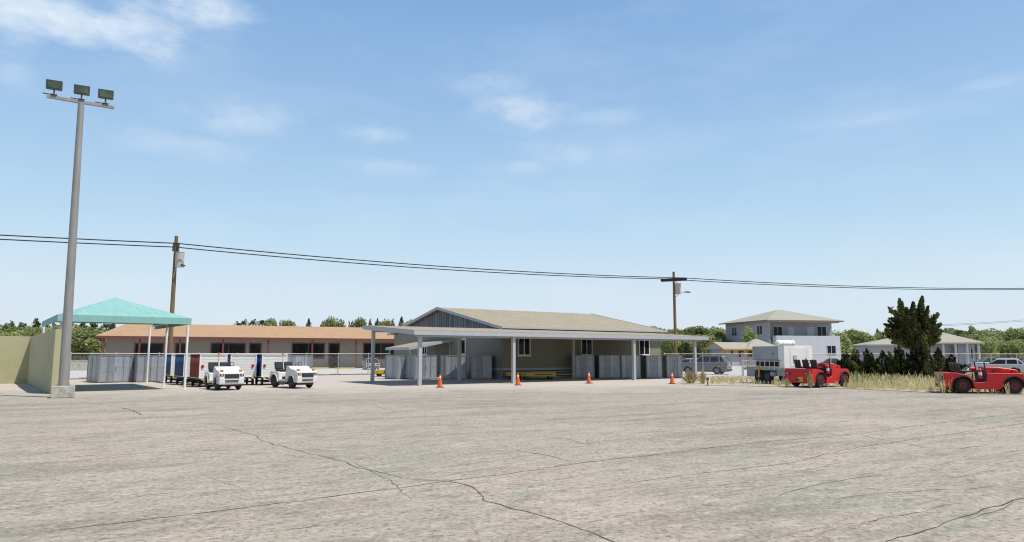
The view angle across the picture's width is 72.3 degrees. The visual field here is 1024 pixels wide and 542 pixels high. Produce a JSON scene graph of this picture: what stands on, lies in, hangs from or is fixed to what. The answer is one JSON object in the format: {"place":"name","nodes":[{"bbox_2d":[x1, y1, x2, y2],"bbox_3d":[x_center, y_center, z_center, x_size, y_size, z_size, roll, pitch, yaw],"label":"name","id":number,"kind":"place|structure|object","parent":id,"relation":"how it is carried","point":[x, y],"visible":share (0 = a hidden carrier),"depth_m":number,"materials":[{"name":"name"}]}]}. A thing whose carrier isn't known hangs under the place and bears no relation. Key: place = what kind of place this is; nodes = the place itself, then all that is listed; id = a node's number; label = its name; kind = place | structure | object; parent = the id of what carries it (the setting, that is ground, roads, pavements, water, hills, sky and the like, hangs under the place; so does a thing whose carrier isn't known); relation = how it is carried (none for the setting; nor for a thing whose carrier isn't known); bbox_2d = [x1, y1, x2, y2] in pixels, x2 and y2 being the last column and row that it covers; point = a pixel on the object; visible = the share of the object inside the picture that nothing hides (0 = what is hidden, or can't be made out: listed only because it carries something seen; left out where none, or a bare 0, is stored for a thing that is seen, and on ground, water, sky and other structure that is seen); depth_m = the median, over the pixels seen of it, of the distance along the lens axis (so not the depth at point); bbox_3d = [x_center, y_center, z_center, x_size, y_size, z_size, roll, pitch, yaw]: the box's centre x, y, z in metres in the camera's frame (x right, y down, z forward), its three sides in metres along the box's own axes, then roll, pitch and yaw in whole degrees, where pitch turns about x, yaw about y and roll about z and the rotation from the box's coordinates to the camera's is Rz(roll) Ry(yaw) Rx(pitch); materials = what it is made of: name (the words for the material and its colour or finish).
{"place":"outdoors","nodes":[
{"label":"outdoors","id":0,"kind":"place"},
{"bbox_2d":[95,324,393,367],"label":"long building","id":1,"kind":"structure","parent":0,"point":[133,338],"depth_m":94.25,"materials":[{"name":"beige paint"}]},
{"bbox_2d":[134,343,163,354],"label":"window","id":2,"kind":"structure","parent":1,"relation":"in","point":[154,347],"depth_m":88.10,"materials":[{"name":"black glass"}]},
{"bbox_2d":[175,343,185,352],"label":"door","id":3,"kind":"structure","parent":1,"relation":"in","point":[183,345],"depth_m":89.64,"materials":[{"name":"black glass"}]},
{"bbox_2d":[210,343,245,352],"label":"window","id":4,"kind":"structure","parent":1,"relation":"in","point":[215,347],"depth_m":92.19,"materials":[{"name":"black glass"}]},
{"bbox_2d":[249,343,261,352],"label":"door","id":5,"kind":"structure","parent":1,"relation":"in","point":[253,347],"depth_m":93.67,"materials":[{"name":"black glass"}]},
{"bbox_2d":[291,343,324,358],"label":"window","id":6,"kind":"structure","parent":1,"relation":"in","point":[296,347],"depth_m":96.78,"materials":[{"name":"black glass"}]},
{"bbox_2d":[328,343,339,367],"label":"door","id":7,"kind":"structure","parent":1,"relation":"in","point":[332,347],"depth_m":98.19,"materials":[{"name":"black glass"}]},
{"bbox_2d":[363,343,393,359],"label":"window","id":8,"kind":"structure","parent":1,"relation":"in","point":[380,350],"depth_m":101.13,"materials":[{"name":"black glass"}]},
{"bbox_2d":[0,374,1023,541],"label":"apron","id":9,"kind":"object","parent":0,"point":[473,429],"visible":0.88,"depth_m":11.84,"materials":[{"name":"grey concrete"}]},
{"bbox_2d":[0,329,61,393],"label":"boundary wall","id":10,"kind":"structure","parent":9,"relation":"on","point":[34,360],"depth_m":43.10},
{"bbox_2d":[42,79,113,397],"bbox_3d":[-19.414,-1.484,30.677,2.760,13.889,0.863,4,-8,-31],"label":"floodlight pole","id":11,"kind":"object","parent":9,"relation":"on","point":[63,388],"visible":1,"depth_m":30.70,"materials":[{"name":"metal"}]},
{"bbox_2d":[86,355,91,380],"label":"storage box","id":12,"kind":"object","parent":9,"relation":"on","point":[89,368],"visible":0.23,"depth_m":48.53,"materials":[{"name":"metal"}]},
{"bbox_2d":[91,355,133,382],"bbox_3d":[-26.934,6.586,47.206,2.050,1.800,1.720,7,-10,-45],"label":"storage box","id":13,"kind":"object","parent":9,"relation":"on","point":[112,368],"visible":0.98,"depth_m":46.61,"materials":[{"name":"metal"}]},
{"bbox_2d":[42,298,191,388],"bbox_3d":[-22.825,4.091,39.863,6.258,5.000,11.748,5,-9,-37],"label":"shade canopy","id":14,"kind":"object","parent":9,"relation":"on","point":[114,311],"visible":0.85,"depth_m":36.74,"materials":[{"name":"teal fabric"}]},
{"bbox_2d":[132,355,163,381],"bbox_3d":[-25.055,6.690,48.077,1.800,1.800,1.720,7,-10,-45],"label":"storage box","id":15,"kind":"object","parent":9,"relation":"on","point":[156,366],"visible":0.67,"depth_m":47.41,"materials":[{"name":"metal"}]},
{"bbox_2d":[163,354,191,382],"bbox_3d":[-21.859,6.425,46.232,1.560,1.884,3.207,5,-9,-37],"label":"luggage cart","id":16,"kind":"object","parent":9,"relation":"on","point":[170,363],"visible":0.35,"depth_m":45.51,"materials":[{"name":"white paint"}]},
{"bbox_2d":[174,354,201,384],"bbox_3d":[-19.756,6.091,43.456,1.560,1.884,3.207,5,-9,-38],"label":"luggage cart","id":17,"kind":"object","parent":9,"relation":"on","point":[179,366],"visible":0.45,"depth_m":43.03,"materials":[{"name":"white paint"}]},
{"bbox_2d":[189,354,227,386],"bbox_3d":[-17.527,5.753,40.645,1.560,1.884,3.207,5,-9,-37],"label":"luggage cart","id":18,"kind":"object","parent":9,"relation":"on","point":[198,366],"visible":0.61,"depth_m":40.13,"materials":[{"name":"white paint"}]},
{"bbox_2d":[203,353,243,389],"bbox_3d":[-15.315,5.322,37.294,1.360,1.939,2.944,5,-9,-37],"label":"baggage tug","id":19,"kind":"object","parent":9,"relation":"on","point":[224,374],"visible":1,"depth_m":36.45,"materials":[{"name":"white paint"}]},
{"bbox_2d":[69,352,396,379],"bbox_3d":[-21.869,7.968,59.619,26.861,2.020,0.090,5,-9,-36],"label":"chain link fence","id":20,"kind":"object","parent":9,"relation":"on","point":[116,353],"visible":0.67,"depth_m":60.78,"materials":[{"name":"grey metal"}]},
{"bbox_2d":[227,354,257,384],"bbox_3d":[-16.504,5.994,42.649,1.560,1.884,3.207,4,-8,-32],"label":"luggage cart","id":21,"kind":"object","parent":9,"relation":"on","point":[246,364],"visible":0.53,"depth_m":42.19,"materials":[{"name":"white paint"}]},
{"bbox_2d":[255,354,287,384],"bbox_3d":[-14.759,6.040,43.034,1.560,1.884,3.207,4,-8,-31],"label":"luggage cart","id":22,"kind":"object","parent":9,"relation":"on","point":[265,367],"visible":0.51,"depth_m":42.39,"materials":[{"name":"white paint"}]},
{"bbox_2d":[269,353,316,387],"bbox_3d":[-12.241,5.558,39.256,2.944,1.939,1.360,-6,-9,41],"label":"baggage tug","id":23,"kind":"object","parent":9,"relation":"on","point":[290,375],"visible":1,"depth_m":38.60,"materials":[{"name":"white paint"}]},
{"bbox_2d":[287,355,312,368],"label":"storage box","id":24,"kind":"object","parent":9,"relation":"on","point":[306,360],"visible":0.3,"depth_m":56.46,"materials":[{"name":"metal"}]},
{"bbox_2d":[385,355,405,378],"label":"storage box","id":25,"kind":"object","parent":9,"relation":"on","point":[394,366],"visible":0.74,"depth_m":53.04,"materials":[{"name":"metal"}]},
{"bbox_2d":[405,355,436,379],"bbox_3d":[-6.996,7.293,53.090,1.850,1.800,2.120,5,-8,-34],"label":"storage box","id":26,"kind":"object","parent":9,"relation":"on","point":[429,366],"visible":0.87,"depth_m":52.38,"materials":[{"name":"metal"}]},
{"bbox_2d":[440,355,465,378],"bbox_3d":[-4.566,7.398,53.959,1.550,1.800,2.020,2,-7,-18],"label":"storage box","id":27,"kind":"object","parent":9,"relation":"on","point":[448,366],"visible":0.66,"depth_m":53.07,"materials":[{"name":"metal"}]},
{"bbox_2d":[466,355,491,378],"bbox_3d":[-2.551,7.415,54.098,1.600,1.800,2.020,2,-7,-15],"label":"storage box","id":28,"kind":"object","parent":9,"relation":"on","point":[478,366],"visible":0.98,"depth_m":53.21,"materials":[{"name":"metal"}]},
{"bbox_2d":[6,394,1022,541],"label":"apron cracks","id":29,"kind":"object","parent":9,"relation":"on","point":[621,483],"visible":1,"depth_m":9.45,"materials":[{"name":"grey concrete"}]},
{"bbox_2d":[385,307,667,378],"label":"office building","id":30,"kind":"structure","parent":9,"relation":"on","point":[543,355],"depth_m":58.20,"materials":[{"name":"beige"}]},
{"bbox_2d":[434,342,450,372],"bbox_3d":[-6.054,7.527,60.670,0.090,2.747,2.905,5,-8,-34],"label":"roller door","id":31,"kind":"structure","parent":30,"relation":"in","point":[444,348],"depth_m":60.89,"materials":[{"name":"grey metal"}]},
{"bbox_2d":[518,339,530,355],"bbox_3d":[0.948,5.865,54.039,1.294,1.449,0.120,5,-8,-34],"label":"window","id":32,"kind":"structure","parent":30,"relation":"in","point":[524,345],"depth_m":54.05,"materials":[{"name":"black glass"}]},
{"bbox_2d":[581,340,592,354],"bbox_3d":[6.141,6.265,57.534,1.332,1.400,0.120,5,-8,-34],"label":"window","id":33,"kind":"structure","parent":30,"relation":"in","point":[586,345],"depth_m":57.55,"materials":[{"name":"black glass"}]},
{"bbox_2d":[639,340,649,354],"bbox_3d":[11.565,6.707,61.184,1.390,1.405,0.120,5,-8,-34],"label":"window","id":34,"kind":"structure","parent":30,"relation":"in","point":[644,346],"depth_m":61.19,"materials":[{"name":"black glass"}]},
{"bbox_2d":[362,325,708,385],"bbox_3d":[2.691,6.083,51.523,25.845,3.829,7.960,5,-8,-34],"label":"carport","id":35,"kind":"object","parent":9,"relation":"on","point":[458,333],"visible":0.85,"depth_m":47.23,"materials":[{"name":"beige metal"}]},
{"bbox_2d":[520,372,571,379],"bbox_3d":[2.558,7.808,52.117,3.837,0.534,1.390,0,-7,-4],"label":"flat dolly","id":36,"kind":"object","parent":9,"relation":"on","point":[548,375],"visible":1,"depth_m":51.46,"materials":[{"name":"yellow paint"}]},
{"bbox_2d":[575,355,593,377],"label":"storage box","id":37,"kind":"object","parent":9,"relation":"on","point":[584,365],"visible":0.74,"depth_m":55.46,"materials":[{"name":"metal"}]},
{"bbox_2d":[595,355,620,377],"bbox_3d":[7.653,7.653,56.081,1.700,1.800,2.020,0,-7,-3],"label":"storage box","id":38,"kind":"object","parent":9,"relation":"on","point":[607,366],"visible":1,"depth_m":55.14,"materials":[{"name":"metal"}]},
{"bbox_2d":[620,355,640,377],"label":"storage box","id":39,"kind":"object","parent":9,"relation":"on","point":[626,366],"visible":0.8,"depth_m":54.93,"materials":[{"name":"metal"}]},
{"bbox_2d":[640,355,662,377],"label":"storage box","id":40,"kind":"object","parent":9,"relation":"on","point":[651,366],"visible":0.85,"depth_m":54.98,"materials":[{"name":"metal"}]},
{"bbox_2d":[662,355,682,377],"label":"storage box","id":41,"kind":"object","parent":9,"relation":"on","point":[671,363],"visible":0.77,"depth_m":55.64,"materials":[{"name":"metal"}]},
{"bbox_2d":[664,353,742,375],"bbox_3d":[16.792,8.209,61.620,6.695,2.020,0.090,-1,-7,10],"label":"chain link fence","id":42,"kind":"object","parent":9,"relation":"on","point":[712,361],"visible":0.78,"depth_m":61.55,"materials":[{"name":"grey metal"}]},
{"bbox_2d":[0,0,1023,338],"label":"sky","id":43,"kind":"structure","parent":0,"point":[848,143],"materials":[{"name":"blue"}]},
{"bbox_2d":[70,366,970,378],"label":"parking lot","id":44,"kind":"structure","parent":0,"point":[355,370],"depth_m":73.85,"materials":[{"name":"grey asphalt"}]},
{"bbox_2d":[28,327,47,336],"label":"broadleaf tree","id":45,"kind":"object","parent":44,"relation":"on","point":[36,331],"visible":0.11,"depth_m":118.17,"materials":[{"name":"green plant"}]},
{"bbox_2d":[70,360,87,370],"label":"wall","id":46,"kind":"structure","parent":44,"relation":"on","point":[76,363],"depth_m":83.40,"materials":[{"name":"concrete"}]},
{"bbox_2d":[71,332,88,359],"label":"young tree","id":47,"kind":"object","parent":44,"relation":"on","point":[75,355],"visible":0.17,"depth_m":102.64,"materials":[{"name":"green plant"}]},
{"bbox_2d":[71,328,102,359],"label":"broadleaf tree","id":48,"kind":"object","parent":44,"relation":"on","point":[77,343],"visible":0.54,"depth_m":100.59,"materials":[{"name":"green plant"}]},
{"bbox_2d":[84,329,105,355],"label":"young tree","id":49,"kind":"object","parent":44,"relation":"on","point":[95,332],"visible":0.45,"depth_m":100.20,"materials":[{"name":"green plant"}]},
{"bbox_2d":[167,236,185,352],"bbox_3d":[-27.898,2.906,58.197,1.043,11.732,3.000,3,-8,-27],"label":"utility pole","id":50,"kind":"object","parent":44,"relation":"on","point":[178,259],"visible":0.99,"depth_m":58.09,"materials":[{"name":"brown wood"}]},
{"bbox_2d":[0,234,1023,288],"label":"power line","id":51,"kind":"object","parent":50,"relation":"attached to","point":[475,268],"visible":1,"depth_m":68.50,"materials":[{"name":"black metal"}]},
{"bbox_2d":[0,239,1023,289],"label":"power line","id":52,"kind":"object","parent":50,"relation":"attached to","point":[481,271],"visible":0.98,"depth_m":70.89,"materials":[{"name":"black metal"}]},
{"bbox_2d":[362,358,379,368],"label":"parked car","id":53,"kind":"object","parent":44,"relation":"on","point":[365,364],"visible":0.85,"depth_m":88.71,"materials":[{"name":"silver metal"}]},
{"bbox_2d":[661,341,681,354],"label":"young tree","id":54,"kind":"object","parent":44,"relation":"on","point":[667,346],"visible":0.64,"depth_m":142.11,"materials":[{"name":"green plant"}]},
{"bbox_2d":[661,272,690,354],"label":"utility pole","id":55,"kind":"object","parent":44,"relation":"on","point":[676,288],"visible":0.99,"depth_m":81.55,"materials":[{"name":"brown wood"}]},
{"bbox_2d":[668,333,690,354],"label":"young tree","id":56,"kind":"object","parent":44,"relation":"on","point":[681,349],"visible":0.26,"depth_m":143.10,"materials":[{"name":"green plant"}]},
{"bbox_2d":[688,335,716,354],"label":"broadleaf tree","id":57,"kind":"object","parent":44,"relation":"on","point":[702,343],"visible":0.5,"depth_m":138.44,"materials":[{"name":"green plant"}]},
{"bbox_2d":[682,355,731,373],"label":"parked suv","id":58,"kind":"object","parent":44,"relation":"on","point":[719,367],"visible":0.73,"depth_m":66.61,"materials":[{"name":"grey paint"}]},
{"bbox_2d":[704,327,725,354],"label":"young tree","id":59,"kind":"object","parent":44,"relation":"on","point":[719,333],"visible":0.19,"depth_m":148.13,"materials":[{"name":"green plant"}]},
{"bbox_2d":[704,339,775,365],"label":"cottage","id":60,"kind":"structure","parent":44,"relation":"on","point":[729,347],"depth_m":119.36,"materials":[{"name":"beige"}]},
{"bbox_2d":[740,325,756,341],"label":"young tree","id":61,"kind":"object","parent":44,"relation":"on","point":[750,335],"visible":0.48,"depth_m":122.94,"materials":[{"name":"green plant"}]},
{"bbox_2d":[832,330,855,354],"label":"young tree","id":62,"kind":"object","parent":44,"relation":"on","point":[845,343],"visible":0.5,"depth_m":146.56,"materials":[{"name":"green plant"}]},
{"bbox_2d":[850,332,984,364],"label":"bungalow","id":63,"kind":"object","parent":44,"relation":"on","point":[957,347],"visible":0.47,"depth_m":105.75,"materials":[{"name":"beige"}]},
{"bbox_2d":[963,332,1001,354],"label":"broadleaf tree","id":64,"kind":"object","parent":44,"relation":"on","point":[973,337],"visible":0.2,"depth_m":130.90,"materials":[{"name":"green plant"}]},
{"bbox_2d":[975,336,999,357],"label":"young tree","id":65,"kind":"object","parent":44,"relation":"on","point":[987,347],"visible":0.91,"depth_m":124.53,"materials":[{"name":"green plant"}]},
{"bbox_2d":[1000,339,1023,358],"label":"young tree","id":66,"kind":"object","parent":44,"relation":"on","point":[1016,346],"visible":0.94,"depth_m":127.77,"materials":[{"name":"green plant"}]},
{"bbox_2d":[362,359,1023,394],"bbox_3d":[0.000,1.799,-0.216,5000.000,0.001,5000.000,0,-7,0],"label":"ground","id":67,"kind":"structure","parent":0,"point":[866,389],"depth_m":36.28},
{"bbox_2d":[0,323,31,332],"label":"broadleaf tree","id":68,"kind":"object","parent":67,"relation":"on","point":[9,329],"visible":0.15,"depth_m":163.53,"materials":[{"name":"green plant"}]},
{"bbox_2d":[263,318,277,325],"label":"broadleaf tree","id":69,"kind":"object","parent":67,"relation":"on","point":[272,322],"visible":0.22,"depth_m":168.29,"materials":[{"name":"green plant"}]},
{"bbox_2d":[320,316,337,326],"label":"broadleaf tree","id":70,"kind":"object","parent":67,"relation":"on","point":[330,322],"visible":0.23,"depth_m":183.75,"materials":[{"name":"green plant"}]},
{"bbox_2d":[350,317,366,326],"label":"broadleaf tree","id":71,"kind":"object","parent":67,"relation":"on","point":[358,322],"visible":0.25,"depth_m":177.27,"materials":[{"name":"green plant"}]},
{"bbox_2d":[377,318,393,325],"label":"broadleaf tree","id":72,"kind":"object","parent":67,"relation":"on","point":[384,323],"visible":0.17,"depth_m":168.76,"materials":[{"name":"green plant"}]},
{"bbox_2d":[669,327,695,352],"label":"broadleaf tree","id":73,"kind":"object","parent":67,"relation":"on","point":[686,331],"visible":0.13,"depth_m":166.83,"materials":[{"name":"green plant"}]},
{"bbox_2d":[691,326,724,335],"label":"broadleaf tree","id":74,"kind":"object","parent":67,"relation":"on","point":[701,330],"visible":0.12,"depth_m":164.47,"materials":[{"name":"green plant"}]},
{"bbox_2d":[847,330,875,347],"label":"young tree","id":75,"kind":"object","parent":67,"relation":"on","point":[866,337],"visible":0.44,"depth_m":153.97,"materials":[{"name":"green plant"}]},
{"bbox_2d":[977,329,1004,340],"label":"broadleaf tree","id":76,"kind":"object","parent":67,"relation":"on","point":[993,334],"visible":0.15,"depth_m":153.98,"materials":[{"name":"green plant"}]},
{"bbox_2d":[1001,327,1023,359],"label":"young tree","id":77,"kind":"object","parent":67,"relation":"on","point":[1012,333],"visible":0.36,"depth_m":154.99,"materials":[{"name":"green plant"}]},
{"bbox_2d":[710,375,790,385],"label":"dry grass","id":78,"kind":"structure","parent":0,"point":[723,379],"depth_m":46.79,"materials":[{"name":"plant"}]},
{"bbox_2d":[718,310,843,362],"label":"two storey house","id":79,"kind":"structure","parent":0,"point":[799,329],"depth_m":134.58,"materials":[{"name":"beige paint"}]},
{"bbox_2d":[773,326,782,335],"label":"window","id":80,"kind":"structure","parent":79,"relation":"in","point":[777,330],"depth_m":134.50,"materials":[{"name":"black glass"}]},
{"bbox_2d":[817,326,826,335],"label":"window","id":81,"kind":"structure","parent":79,"relation":"in","point":[821,330],"depth_m":136.75,"materials":[{"name":"black glass"}]},
{"bbox_2d":[773,379,851,388],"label":"dry grass","id":82,"kind":"structure","parent":0,"point":[803,384],"depth_m":41.02,"materials":[{"name":"plant"}]},
{"bbox_2d":[676,375,1023,393],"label":"verge","id":83,"kind":"structure","parent":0,"point":[696,382],"depth_m":41.91,"materials":[{"name":"beige plant"}]},
{"bbox_2d":[681,370,699,382],"bbox_3d":[11.515,6.809,45.256,1.227,0.890,0.894,0,-7,0],"label":"grass tuft","id":84,"kind":"object","parent":83,"relation":"on","point":[690,375],"visible":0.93,"depth_m":45.08,"materials":[{"name":"plant"}]},
{"bbox_2d":[742,360,804,382],"bbox_3d":[17.222,6.561,45.604,2.440,1.466,3.914,3,-7,-22],"label":"flatbed trailer","id":85,"kind":"object","parent":83,"relation":"on","point":[767,374],"visible":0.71,"depth_m":45.12,"materials":[{"name":"white paint"}]},
{"bbox_2d":[752,346,779,366],"bbox_3d":[17.332,5.585,45.500,2.180,1.380,2.500,3,-7,-22],"label":"generator box","id":86,"kind":"object","parent":85,"relation":"on","point":[767,354],"visible":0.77,"depth_m":45.14,"materials":[{"name":"metal"}]},
{"bbox_2d":[779,346,812,367],"bbox_3d":[17.926,5.408,44.122,2.300,1.398,0.480,3,-7,-22],"label":"equipment box","id":87,"kind":"object","parent":85,"relation":"on","point":[789,355],"visible":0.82,"depth_m":43.83,"materials":[{"name":"white metal"}]},
{"bbox_2d":[775,340,794,345],"bbox_3d":[17.355,4.574,44.490,1.460,0.382,0.363,3,-7,-22],"label":"roof tank","id":88,"kind":"object","parent":87,"relation":"on","point":[785,342],"visible":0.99,"depth_m":44.35,"materials":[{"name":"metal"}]},
{"bbox_2d":[790,347,809,366],"bbox_3d":[18.096,5.395,44.008,1.570,1.200,0.019,3,-7,-22],"label":"door panel","id":89,"kind":"structure","parent":87,"relation":"in","point":[802,353],"depth_m":44.00,"materials":[{"name":"white metal"}]},
{"bbox_2d":[785,358,849,387],"bbox_3d":[17.638,5.871,40.520,3.860,1.620,1.840,4,-8,-33],"label":"tow tractor","id":90,"kind":"object","parent":83,"relation":"on","point":[823,373],"visible":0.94,"depth_m":39.88,"materials":[{"name":"red paint"}]},
{"bbox_2d":[834,349,862,374],"bbox_3d":[26.279,7.312,54.288,2.430,2.609,3.048,0,-7,0],"label":"juniper shrub","id":91,"kind":"object","parent":83,"relation":"on","point":[845,362],"visible":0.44,"depth_m":53.81,"materials":[{"name":"green plant"}]},
{"bbox_2d":[851,348,884,376],"bbox_3d":[26.253,6.914,51.173,2.576,2.605,3.080,0,-7,0],"label":"juniper shrub","id":92,"kind":"object","parent":83,"relation":"on","point":[868,364],"visible":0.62,"depth_m":50.59,"materials":[{"name":"green plant"}]},
{"bbox_2d":[742,353,1023,375],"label":"chain link fence","id":93,"kind":"object","parent":83,"relation":"on","point":[965,356],"visible":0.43,"depth_m":63.79,"materials":[{"name":"grey metal"}]},
{"bbox_2d":[875,343,918,378],"bbox_3d":[26.035,6.325,47.143,2.887,3.024,2.732,-4,-8,32],"label":"juniper shrub","id":94,"kind":"object","parent":83,"relation":"on","point":[893,366],"visible":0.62,"depth_m":46.76,"materials":[{"name":"green plant"}]},
{"bbox_2d":[881,295,942,352],"bbox_3d":[32.921,5.283,57.186,5.831,6.780,3.838,0,-7,0],"label":"juniper tree","id":95,"kind":"object","parent":83,"relation":"on","point":[912,326],"visible":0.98,"depth_m":56.65,"materials":[{"name":"green plant"}]},
{"bbox_2d":[899,342,949,379],"bbox_3d":[26.964,6.136,45.881,2.579,3.039,2.967,0,-7,0],"label":"juniper shrub","id":96,"kind":"object","parent":83,"relation":"on","point":[926,365],"visible":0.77,"depth_m":45.52,"materials":[{"name":"green plant"}]},
{"bbox_2d":[935,373,952,392],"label":"dry grass","id":97,"kind":"structure","parent":83,"relation":"on","point":[942,387],"depth_m":33.59,"materials":[{"name":"plant"}]},
{"bbox_2d":[935,347,966,373],"bbox_3d":[30.800,6.699,49.707,2.296,2.733,3.039,0,-7,0],"label":"juniper shrub","id":98,"kind":"object","parent":83,"relation":"on","point":[948,359],"visible":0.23,"depth_m":49.18,"materials":[{"name":"green plant"}]},
{"bbox_2d":[934,361,1023,393],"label":"tow tractor","id":99,"kind":"object","parent":83,"relation":"on","point":[998,378],"visible":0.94,"depth_m":33.36,"materials":[{"name":"red paint"}]},
{"bbox_2d":[971,358,1023,372],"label":"parked car","id":100,"kind":"object","parent":83,"relation":"on","point":[1011,363],"visible":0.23,"depth_m":65.48,"materials":[{"name":"silver metal"}]},
{"bbox_2d":[844,370,898,387],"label":"weedy grass","id":101,"kind":"structure","parent":0,"point":[862,375],"depth_m":42.43,"materials":[{"name":"plant"}]},
{"bbox_2d":[847,371,939,391],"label":"dry grass","id":102,"kind":"structure","parent":0,"point":[910,385],"depth_m":37.98,"materials":[{"name":"plant"}]},
{"bbox_2d":[943,382,1023,393],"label":"dry grass","id":103,"kind":"structure","parent":0,"point":[990,391],"depth_m":33.46,"materials":[{"name":"plant"}]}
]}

